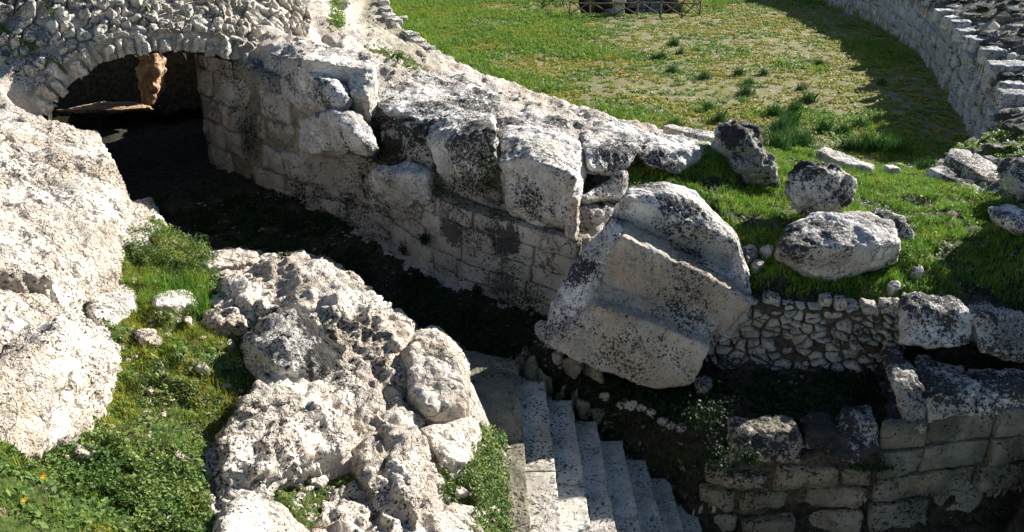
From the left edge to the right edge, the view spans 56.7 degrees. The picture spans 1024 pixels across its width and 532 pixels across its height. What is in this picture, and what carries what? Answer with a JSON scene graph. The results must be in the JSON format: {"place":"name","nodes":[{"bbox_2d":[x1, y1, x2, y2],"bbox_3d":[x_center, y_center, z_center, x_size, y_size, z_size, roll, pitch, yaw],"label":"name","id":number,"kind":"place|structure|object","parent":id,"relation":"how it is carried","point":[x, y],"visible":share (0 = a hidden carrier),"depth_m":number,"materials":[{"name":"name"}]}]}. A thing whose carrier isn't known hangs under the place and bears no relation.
{"place":"outdoors","nodes":[
{"label":"outdoors","id":0,"kind":"place"},
{"bbox_2d":[0,0,1023,531],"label":"ground","id":1,"kind":"structure","parent":0,"point":[118,80],"depth_m":20.84,"materials":[{"name":"plant"}]},
{"bbox_2d":[0,286,71,355],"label":"rock outcrop","id":2,"kind":"object","parent":1,"relation":"on","point":[21,313],"visible":0.25,"depth_m":11.44,"materials":[{"name":"stone"}]},
{"bbox_2d":[0,309,123,463],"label":"rock outcrop","id":3,"kind":"object","parent":1,"relation":"on","point":[58,377],"visible":0.82,"depth_m":9.63,"materials":[{"name":"stone"}]},
{"bbox_2d":[0,120,166,312],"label":"rock outcrop","id":4,"kind":"object","parent":1,"relation":"on","point":[67,219],"visible":0.81,"depth_m":14.29,"materials":[{"name":"stone"}]},
{"bbox_2d":[72,444,95,463],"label":"loose stone","id":5,"kind":"object","parent":1,"relation":"on","point":[80,451],"visible":0.62,"depth_m":9.57,"materials":[{"name":"stone"}]},
{"bbox_2d":[56,101,152,112],"bbox_3d":[-12.398,-4.885,29.220,2.806,0.228,1.163,0,25,0],"label":"rock ledge","id":6,"kind":"object","parent":1,"relation":"on","point":[117,107],"visible":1,"depth_m":28.94,"materials":[{"name":"stone"}]},
{"bbox_2d":[0,414,212,531],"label":"lush plants","id":7,"kind":"object","parent":1,"relation":"on","point":[143,519],"visible":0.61,"depth_m":9.40,"materials":[{"name":"green plant"}]},
{"bbox_2d":[85,284,136,324],"bbox_3d":[-5.609,0.651,13.263,0.685,0.647,1.447,0,25,0],"label":"stone","id":8,"kind":"object","parent":1,"relation":"on","point":[117,302],"visible":0.62,"depth_m":13.08,"materials":[{"name":"stone"}]},
{"bbox_2d":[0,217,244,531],"bbox_3d":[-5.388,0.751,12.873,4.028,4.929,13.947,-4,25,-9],"label":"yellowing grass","id":9,"kind":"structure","parent":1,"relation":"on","point":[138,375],"depth_m":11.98,"materials":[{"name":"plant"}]},
{"bbox_2d":[0,218,248,531],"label":"broad weeds","id":10,"kind":"object","parent":1,"relation":"on","point":[51,483],"visible":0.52,"depth_m":10.28,"materials":[{"name":"green plant"}]},
{"bbox_2d":[0,228,254,531],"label":"short grass","id":11,"kind":"structure","parent":1,"relation":"on","point":[155,428],"depth_m":11.32,"materials":[{"name":"plant"}]},
{"bbox_2d":[0,220,256,531],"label":"clover cover","id":12,"kind":"object","parent":1,"relation":"on","point":[94,518],"visible":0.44,"depth_m":11.38,"materials":[{"name":"green plant"}]},
{"bbox_2d":[134,328,157,345],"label":"loose stone","id":13,"kind":"object","parent":1,"relation":"on","point":[142,336],"visible":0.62,"depth_m":12.62,"materials":[{"name":"stone"}]},
{"bbox_2d":[135,53,166,111],"bbox_3d":[-11.295,-5.953,29.649,0.867,2.070,1.180,0,25,0],"label":"rock pillar","id":14,"kind":"object","parent":1,"relation":"on","point":[150,75],"visible":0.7,"depth_m":29.46,"materials":[{"name":"stone"}]},
{"bbox_2d":[0,0,311,213],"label":"rubble arch","id":15,"kind":"structure","parent":1,"relation":"on","point":[170,151],"depth_m":23.37,"materials":[{"name":"stone"}]},
{"bbox_2d":[0,0,148,82],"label":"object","id":16,"kind":"object","parent":15,"relation":"on","point":[21,40],"visible":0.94,"depth_m":21.56,"materials":[{"name":"stone"}]},
{"bbox_2d":[120,264,216,318],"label":"tall grass","id":17,"kind":"structure","parent":1,"relation":"on","point":[203,300],"depth_m":13.92,"materials":[{"name":"plant"}]},
{"bbox_2d":[120,207,220,286],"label":"bushy plants","id":18,"kind":"object","parent":1,"relation":"on","point":[159,230],"visible":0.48,"depth_m":14.96,"materials":[{"name":"green plant"}]},
{"bbox_2d":[151,290,198,313],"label":"stone","id":19,"kind":"object","parent":1,"relation":"on","point":[166,303],"visible":0.47,"depth_m":13.55,"materials":[{"name":"stone"}]},
{"bbox_2d":[204,249,259,271],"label":"stone","id":20,"kind":"object","parent":1,"relation":"on","point":[234,260],"visible":0.52,"depth_m":15.31,"materials":[{"name":"stone"}]},
{"bbox_2d":[2,118,495,531],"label":"rock chips","id":21,"kind":"object","parent":1,"relation":"on","point":[297,484],"visible":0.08,"depth_m":11.67,"materials":[{"name":"stone"}]},
{"bbox_2d":[1,234,511,531],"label":"dry stalks","id":22,"kind":"object","parent":1,"relation":"on","point":[124,334],"visible":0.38,"depth_m":11.56,"materials":[{"name":"plant"}]},
{"bbox_2d":[212,494,309,531],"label":"boulder","id":23,"kind":"object","parent":1,"relation":"on","point":[249,513],"visible":1,"depth_m":9.34,"materials":[{"name":"stone"}]},
{"bbox_2d":[81,283,512,531],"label":"creeping plants","id":24,"kind":"object","parent":1,"relation":"on","point":[295,509],"visible":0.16,"depth_m":10.99,"materials":[{"name":"green plant"}]},
{"bbox_2d":[309,475,328,490],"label":"loose stone","id":25,"kind":"object","parent":1,"relation":"on","point":[320,482],"visible":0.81,"depth_m":10.92,"materials":[{"name":"stone"}]},
{"bbox_2d":[199,249,448,531],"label":"rock outcrop","id":26,"kind":"object","parent":1,"relation":"on","point":[359,418],"visible":0.76,"depth_m":11.61,"materials":[{"name":"stone"}]},
{"bbox_2d":[202,309,230,337],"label":"stone","id":27,"kind":"object","parent":26,"relation":"on","point":[219,332],"visible":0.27,"depth_m":13.27,"materials":[{"name":"stone"}]},
{"bbox_2d":[240,302,346,381],"bbox_3d":[-2.989,1.236,13.119,1.530,1.646,2.189,0,25,0],"label":"boulder","id":28,"kind":"object","parent":26,"relation":"on","point":[293,340],"visible":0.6,"depth_m":12.36,"materials":[{"name":"stone"}]},
{"bbox_2d":[194,54,589,318],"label":"corridor wall","id":29,"kind":"structure","parent":1,"relation":"on","point":[488,249],"depth_m":20.75,"materials":[{"name":"stone"}]},
{"bbox_2d":[305,193,349,217],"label":"weathered block","id":30,"kind":"structure","parent":29,"relation":"attached to","point":[337,208],"depth_m":22.53,"materials":[{"name":"stone"}]},
{"bbox_2d":[299,151,365,198],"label":"weathered block","id":31,"kind":"structure","parent":29,"relation":"on","point":[343,173],"depth_m":22.06,"materials":[{"name":"stone"}]},
{"bbox_2d":[299,108,378,163],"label":"weathered block","id":32,"kind":"structure","parent":31,"relation":"on","point":[343,135],"depth_m":20.21,"materials":[{"name":"stone"}]},
{"bbox_2d":[280,64,352,112],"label":"weathered block","id":33,"kind":"structure","parent":32,"relation":"on","point":[324,92],"depth_m":20.95,"materials":[{"name":"stone"}]},
{"bbox_2d":[301,46,378,121],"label":"weathered block","id":34,"kind":"structure","parent":32,"relation":"on","point":[353,70],"depth_m":20.84,"materials":[{"name":"stone"}]},
{"bbox_2d":[239,107,550,314],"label":"wall weeds","id":35,"kind":"object","parent":29,"relation":"attached to","point":[425,238],"depth_m":18.53,"materials":[{"name":"plant"}]},
{"bbox_2d":[365,161,435,220],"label":"weathered block","id":36,"kind":"structure","parent":29,"relation":"on","point":[401,191],"depth_m":19.18,"materials":[{"name":"stone"}]},
{"bbox_2d":[373,118,436,171],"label":"weathered block","id":37,"kind":"structure","parent":29,"relation":"on","point":[417,146],"depth_m":19.74,"materials":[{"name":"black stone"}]},
{"bbox_2d":[498,107,586,229],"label":"weathered block","id":38,"kind":"structure","parent":29,"relation":"on","point":[543,172],"depth_m":17.33,"materials":[{"name":"stone"}]},
{"bbox_2d":[563,194,580,241],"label":"weathered block","id":39,"kind":"structure","parent":29,"relation":"on","point":[572,222],"depth_m":16.83,"materials":[{"name":"stone"}]},
{"bbox_2d":[578,201,616,231],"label":"weathered block","id":40,"kind":"structure","parent":29,"relation":"on","point":[592,215],"depth_m":18.00,"materials":[{"name":"stone"}]},
{"bbox_2d":[578,118,643,204],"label":"weathered block","id":41,"kind":"structure","parent":40,"relation":"on","point":[611,148],"depth_m":18.36,"materials":[{"name":"stone"}]},
{"bbox_2d":[401,325,473,425],"bbox_3d":[-1.067,1.750,15.189,1.076,2.854,4.983,0,25,0],"label":"boulder","id":42,"kind":"object","parent":1,"relation":"on","point":[435,359],"visible":0.71,"depth_m":12.92,"materials":[{"name":"stone"}]},
{"bbox_2d":[377,73,501,189],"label":"weathered block","id":43,"kind":"structure","parent":1,"relation":"on","point":[464,109],"depth_m":19.54,"materials":[{"name":"stone"}]},
{"bbox_2d":[418,417,481,475],"bbox_3d":[-0.708,2.608,12.790,1.024,1.146,0.863,-18,30,-34],"label":"boulder","id":44,"kind":"object","parent":1,"relation":"on","point":[450,443],"visible":0.5,"depth_m":12.45,"materials":[{"name":"stone"}]},
{"bbox_2d":[444,502,486,531],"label":"boulder","id":45,"kind":"object","parent":1,"relation":"on","point":[456,514],"visible":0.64,"depth_m":11.50,"materials":[{"name":"stone"}]},
{"bbox_2d":[439,421,513,531],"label":"strip plants","id":46,"kind":"object","parent":1,"relation":"on","point":[500,493],"visible":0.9,"depth_m":12.64,"materials":[{"name":"green plant"}]},
{"bbox_2d":[279,0,690,137],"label":"bedrock chips","id":47,"kind":"object","parent":1,"relation":"on","point":[400,61],"visible":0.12,"depth_m":31.28,"materials":[{"name":"stone"}]},
{"bbox_2d":[133,183,885,503],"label":"shade weeds","id":48,"kind":"object","parent":1,"relation":"on","point":[277,240],"visible":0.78,"depth_m":17.86,"materials":[{"name":"plant"}]},
{"bbox_2d":[1,0,1023,157],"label":"terrace grass","id":49,"kind":"structure","parent":1,"relation":"on","point":[338,19],"depth_m":29.49,"materials":[{"name":"plant"}]},
{"bbox_2d":[515,346,528,375],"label":"bank stone","id":50,"kind":"object","parent":1,"relation":"on","point":[522,357],"visible":0.6,"depth_m":16.77,"materials":[{"name":"stone"}]},
{"bbox_2d":[523,355,538,380],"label":"bank stone","id":51,"kind":"object","parent":1,"relation":"on","point":[530,368],"visible":0.59,"depth_m":16.65,"materials":[{"name":"stone"}]},
{"bbox_2d":[534,320,546,341],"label":"stone","id":52,"kind":"object","parent":1,"relation":"on","point":[540,326],"visible":0.59,"depth_m":17.29,"materials":[{"name":"stone"}]},
{"bbox_2d":[537,368,553,395],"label":"bank stone","id":53,"kind":"object","parent":1,"relation":"on","point":[547,380],"visible":0.67,"depth_m":16.58,"materials":[{"name":"stone"}]},
{"bbox_2d":[560,357,584,379],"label":"propping stone","id":54,"kind":"object","parent":1,"relation":"on","point":[573,368],"visible":0.73,"depth_m":16.30,"materials":[{"name":"stone"}]},
{"bbox_2d":[462,350,701,531],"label":"staircase","id":55,"kind":"structure","parent":1,"relation":"on","point":[568,472],"depth_m":14.75,"materials":[{"name":"stone"}]},
{"bbox_2d":[575,398,590,420],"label":"bank stone","id":56,"kind":"object","parent":1,"relation":"on","point":[582,406],"visible":0.69,"depth_m":16.26,"materials":[{"name":"stone"}]},
{"bbox_2d":[158,192,1023,470],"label":"slope pebbles","id":57,"kind":"object","parent":1,"relation":"on","point":[561,366],"visible":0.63,"depth_m":17.17,"materials":[{"name":"stone"}]},
{"bbox_2d":[582,364,603,383],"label":"propping stone","id":58,"kind":"object","parent":1,"relation":"on","point":[592,372],"visible":0.49,"depth_m":16.13,"materials":[{"name":"stone"}]},
{"bbox_2d":[561,0,701,15],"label":"rustic fence","id":59,"kind":"object","parent":1,"relation":"on","point":[637,2],"visible":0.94,"depth_m":64.94,"materials":[{"name":"brown wood"}]},
{"bbox_2d":[605,0,664,13],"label":"pit wall","id":60,"kind":"structure","parent":1,"relation":"on","point":[653,6],"depth_m":76.21,"materials":[{"name":"grey stone"}]},
{"bbox_2d":[544,181,753,388],"bbox_3d":[2.389,0.251,16.407,3.456,2.836,2.966,4,25,8],"label":"fluted block","id":61,"kind":"object","parent":1,"relation":"on","point":[654,290],"depth_m":15.82,"materials":[{"name":"stone"}]},
{"bbox_2d":[623,123,712,174],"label":"weathered block","id":62,"kind":"structure","parent":1,"relation":"on","point":[677,153],"depth_m":19.50,"materials":[{"name":"stone"}]},
{"bbox_2d":[389,0,970,165],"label":"grass","id":63,"kind":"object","parent":1,"relation":"on","point":[758,61],"visible":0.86,"depth_m":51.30,"materials":[{"name":"plant"}]},
{"bbox_2d":[663,124,714,140],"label":"stone slab","id":64,"kind":"structure","parent":1,"relation":"on","point":[673,129],"depth_m":26.93,"materials":[{"name":"stone"}]},
{"bbox_2d":[694,375,713,394],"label":"stone","id":65,"kind":"object","parent":1,"relation":"on","point":[703,384],"visible":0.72,"depth_m":15.92,"materials":[{"name":"stone"}]},
{"bbox_2d":[708,108,733,122],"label":"grass tuft","id":66,"kind":"object","parent":1,"relation":"on","point":[718,118],"visible":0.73,"depth_m":42.00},
{"bbox_2d":[711,120,778,188],"bbox_3d":[4.965,-2.465,20.287,1.411,1.377,1.537,0,25,0],"label":"boulder","id":67,"kind":"object","parent":1,"relation":"on","point":[744,152],"visible":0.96,"depth_m":19.77,"materials":[{"name":"stone"}]},
{"bbox_2d":[731,79,758,96],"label":"grass tuft","id":68,"kind":"object","parent":1,"relation":"on","point":[746,91],"visible":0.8,"depth_m":46.17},
{"bbox_2d":[743,244,757,265],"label":"stone","id":69,"kind":"object","parent":1,"relation":"on","point":[750,253],"visible":0.55,"depth_m":16.85,"materials":[{"name":"stone"}]},
{"bbox_2d":[758,101,789,117],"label":"grass tuft","id":70,"kind":"object","parent":1,"relation":"on","point":[773,111],"visible":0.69,"depth_m":43.06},
{"bbox_2d":[761,125,801,151],"bbox_3d":[7.937,-3.773,27.970,1.618,0.992,1.463,0,25,0],"label":"grass tuft","id":71,"kind":"object","parent":1,"relation":"on","point":[780,141],"visible":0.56,"depth_m":28.00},
{"bbox_2d":[764,113,798,133],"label":"grass tuft","id":72,"kind":"object","parent":1,"relation":"on","point":[781,124],"visible":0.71,"depth_m":40.70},
{"bbox_2d":[768,105,813,126],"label":"grass tuft","id":73,"kind":"object","parent":1,"relation":"on","point":[796,116],"visible":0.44,"depth_m":41.61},
{"bbox_2d":[779,123,829,147],"bbox_3d":[11.739,-5.474,39.038,2.717,1.207,1.948,11,27,23],"label":"grass tuft","id":74,"kind":"object","parent":1,"relation":"on","point":[807,137],"visible":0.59,"depth_m":38.89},
{"bbox_2d":[705,290,904,373],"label":"rubble wall","id":75,"kind":"structure","parent":1,"relation":"on","point":[838,332],"depth_m":16.17,"materials":[{"name":"stone"}]},
{"bbox_2d":[796,88,821,104],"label":"grass tuft","id":76,"kind":"object","parent":1,"relation":"on","point":[808,99],"visible":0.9,"depth_m":44.94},
{"bbox_2d":[784,160,856,215],"bbox_3d":[5.860,-1.472,18.095,1.258,1.119,1.352,0,25,0],"label":"boulder","id":77,"kind":"object","parent":1,"relation":"on","point":[810,187],"visible":0.98,"depth_m":17.66,"materials":[{"name":"stone"}]},
{"bbox_2d":[812,117,835,133],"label":"grass tuft","id":78,"kind":"object","parent":1,"relation":"on","point":[824,126],"visible":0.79,"depth_m":40.77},
{"bbox_2d":[626,138,1023,312],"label":"slope grass","id":79,"kind":"structure","parent":1,"relation":"on","point":[785,165],"depth_m":18.56,"materials":[{"name":"plant"}]},
{"bbox_2d":[626,140,1023,300],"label":"slope clover","id":80,"kind":"object","parent":1,"relation":"on","point":[886,207],"visible":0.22,"depth_m":18.56,"materials":[{"name":"green plant"}]},
{"bbox_2d":[774,211,900,282],"bbox_3d":[5.658,-0.290,16.585,2.306,1.218,1.373,0,25,0],"label":"boulder","id":81,"kind":"object","parent":1,"relation":"on","point":[838,245],"visible":0.95,"depth_m":16.15,"materials":[{"name":"stone"}]},
{"bbox_2d":[815,147,873,172],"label":"edge stone","id":82,"kind":"object","parent":1,"relation":"on","point":[826,154],"visible":0.59,"depth_m":25.16,"materials":[{"name":"stone"}]},
{"bbox_2d":[670,406,1023,531],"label":"wall","id":83,"kind":"structure","parent":1,"relation":"on","point":[943,460],"depth_m":14.78,"materials":[{"name":"stone"}]},
{"bbox_2d":[726,414,803,462],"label":"weathered block","id":84,"kind":"structure","parent":83,"relation":"on","point":[777,438],"depth_m":14.43,"materials":[{"name":"stone"}]},
{"bbox_2d":[635,381,905,492],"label":"bank weeds","id":85,"kind":"object","parent":83,"relation":"on","point":[749,456],"visible":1,"depth_m":14.24,"materials":[{"name":"plant"}]},
{"bbox_2d":[799,412,839,450],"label":"weathered block","id":86,"kind":"structure","parent":83,"relation":"on","point":[819,430],"depth_m":14.49,"materials":[{"name":"stone"}]},
{"bbox_2d":[824,404,878,464],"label":"weathered block","id":87,"kind":"structure","parent":83,"relation":"on","point":[854,440],"depth_m":14.36,"materials":[{"name":"stone"}]},
{"bbox_2d":[881,339,927,433],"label":"weathered block","id":88,"kind":"structure","parent":83,"relation":"on","point":[907,386],"depth_m":14.46,"materials":[{"name":"stone"}]},
{"bbox_2d":[915,354,980,422],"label":"weathered block","id":89,"kind":"structure","parent":83,"relation":"on","point":[951,390],"depth_m":14.60,"materials":[{"name":"stone"}]},
{"bbox_2d":[967,368,1023,415],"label":"weathered block","id":90,"kind":"structure","parent":83,"relation":"on","point":[1000,389],"depth_m":14.72,"materials":[{"name":"stone"}]},
{"bbox_2d":[834,134,862,151],"bbox_3d":[13.661,-5.001,38.401,1.461,0.868,1.259,0,25,0],"label":"grass tuft","id":91,"kind":"object","parent":1,"relation":"on","point":[848,147],"visible":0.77,"depth_m":38.42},
{"bbox_2d":[839,125,895,154],"bbox_3d":[14.464,-5.196,38.318,2.779,1.273,1.964,0,25,0],"label":"grass tuft","id":92,"kind":"object","parent":1,"relation":"on","point":[865,139],"visible":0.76,"depth_m":38.22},
{"bbox_2d":[864,128,918,156],"bbox_3d":[14.984,-5.031,38.004,2.015,1.215,2.177,23,33,40],"label":"grass tuft","id":93,"kind":"object","parent":1,"relation":"on","point":[888,145],"visible":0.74,"depth_m":37.96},
{"bbox_2d":[870,208,915,241],"bbox_3d":[7.176,-0.786,17.904,0.693,0.515,1.050,0,25,0],"label":"boulder","id":94,"kind":"object","parent":1,"relation":"on","point":[904,229],"visible":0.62,"depth_m":17.60,"materials":[{"name":"stone"}]},
{"bbox_2d":[828,0,998,139],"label":"podium wall","id":95,"kind":"structure","parent":1,"relation":"on","point":[967,89],"depth_m":47.90,"materials":[{"name":"grey stone"}]},
{"bbox_2d":[932,9,953,22],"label":"coping stone","id":96,"kind":"object","parent":95,"relation":"on","point":[938,14],"visible":0.73,"depth_m":49.26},
{"bbox_2d":[948,19,971,34],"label":"coping stone","id":97,"kind":"object","parent":95,"relation":"on","point":[959,24],"visible":0.75,"depth_m":46.35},
{"bbox_2d":[952,28,977,42],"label":"coping stone","id":98,"kind":"object","parent":95,"relation":"on","point":[958,33],"visible":0.56,"depth_m":44.49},
{"bbox_2d":[977,46,1006,64],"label":"coping stone","id":99,"kind":"object","parent":95,"relation":"on","point":[985,54],"visible":0.71,"depth_m":39.55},
{"bbox_2d":[983,60,1023,81],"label":"coping stone","id":100,"kind":"object","parent":95,"relation":"on","point":[993,69],"visible":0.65,"depth_m":37.14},
{"bbox_2d":[993,88,1023,110],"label":"coping stone","id":101,"kind":"object","parent":95,"relation":"on","point":[1007,98],"visible":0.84,"depth_m":33.16,"materials":[{"name":"stone"}]},
{"bbox_2d":[995,80,1023,96],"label":"coping stone","id":102,"kind":"object","parent":95,"relation":"on","point":[1008,84],"visible":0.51,"depth_m":34.37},
{"bbox_2d":[897,291,972,348],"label":"weathered block","id":103,"kind":"structure","parent":1,"relation":"on","point":[925,321],"depth_m":15.27,"materials":[{"name":"stone"}]},
{"bbox_2d":[926,166,984,193],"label":"stone slab","id":104,"kind":"structure","parent":1,"relation":"on","point":[944,172],"depth_m":23.89,"materials":[{"name":"stone"}]},
{"bbox_2d":[943,148,972,172],"bbox_3d":[11.785,-2.588,25.193,0.777,0.817,1.246,19,31,34],"label":"cut block","id":105,"kind":"object","parent":1,"relation":"on","point":[956,159],"depth_m":25.05,"materials":[{"name":"stone"}]},
{"bbox_2d":[921,0,1023,199],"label":"tier rubble","id":106,"kind":"object","parent":1,"relation":"on","point":[1002,17],"visible":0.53,"depth_m":40.23,"materials":[{"name":"stone"}]},
{"bbox_2d":[960,153,997,180],"bbox_3d":[11.721,-2.148,23.811,0.979,0.854,1.870,-5,25,-11],"label":"cut block","id":107,"kind":"object","parent":1,"relation":"on","point":[976,166],"depth_m":23.56,"materials":[{"name":"stone"}]},
{"bbox_2d":[934,0,1023,197],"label":"tier weeds","id":108,"kind":"object","parent":1,"relation":"on","point":[991,139],"visible":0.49,"depth_m":41.51,"materials":[{"name":"green plant"}]},
{"bbox_2d":[961,294,1023,362],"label":"weathered block","id":109,"kind":"structure","parent":1,"relation":"on","point":[998,329],"depth_m":15.25,"materials":[{"name":"stone"}]},
{"bbox_2d":[988,204,1023,235],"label":"boulder","id":110,"kind":"object","parent":1,"relation":"on","point":[1009,218],"visible":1,"depth_m":16.97,"materials":[{"name":"stone"}]},
{"bbox_2d":[996,157,1023,200],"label":"boulder","id":111,"kind":"object","parent":1,"relation":"on","point":[1010,170],"visible":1,"depth_m":19.64,"materials":[{"name":"stone"}]},
{"bbox_2d":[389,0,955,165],"bbox_3d":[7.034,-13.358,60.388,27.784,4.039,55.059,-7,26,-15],"label":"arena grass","id":112,"kind":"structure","parent":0,"point":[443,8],"depth_m":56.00,"materials":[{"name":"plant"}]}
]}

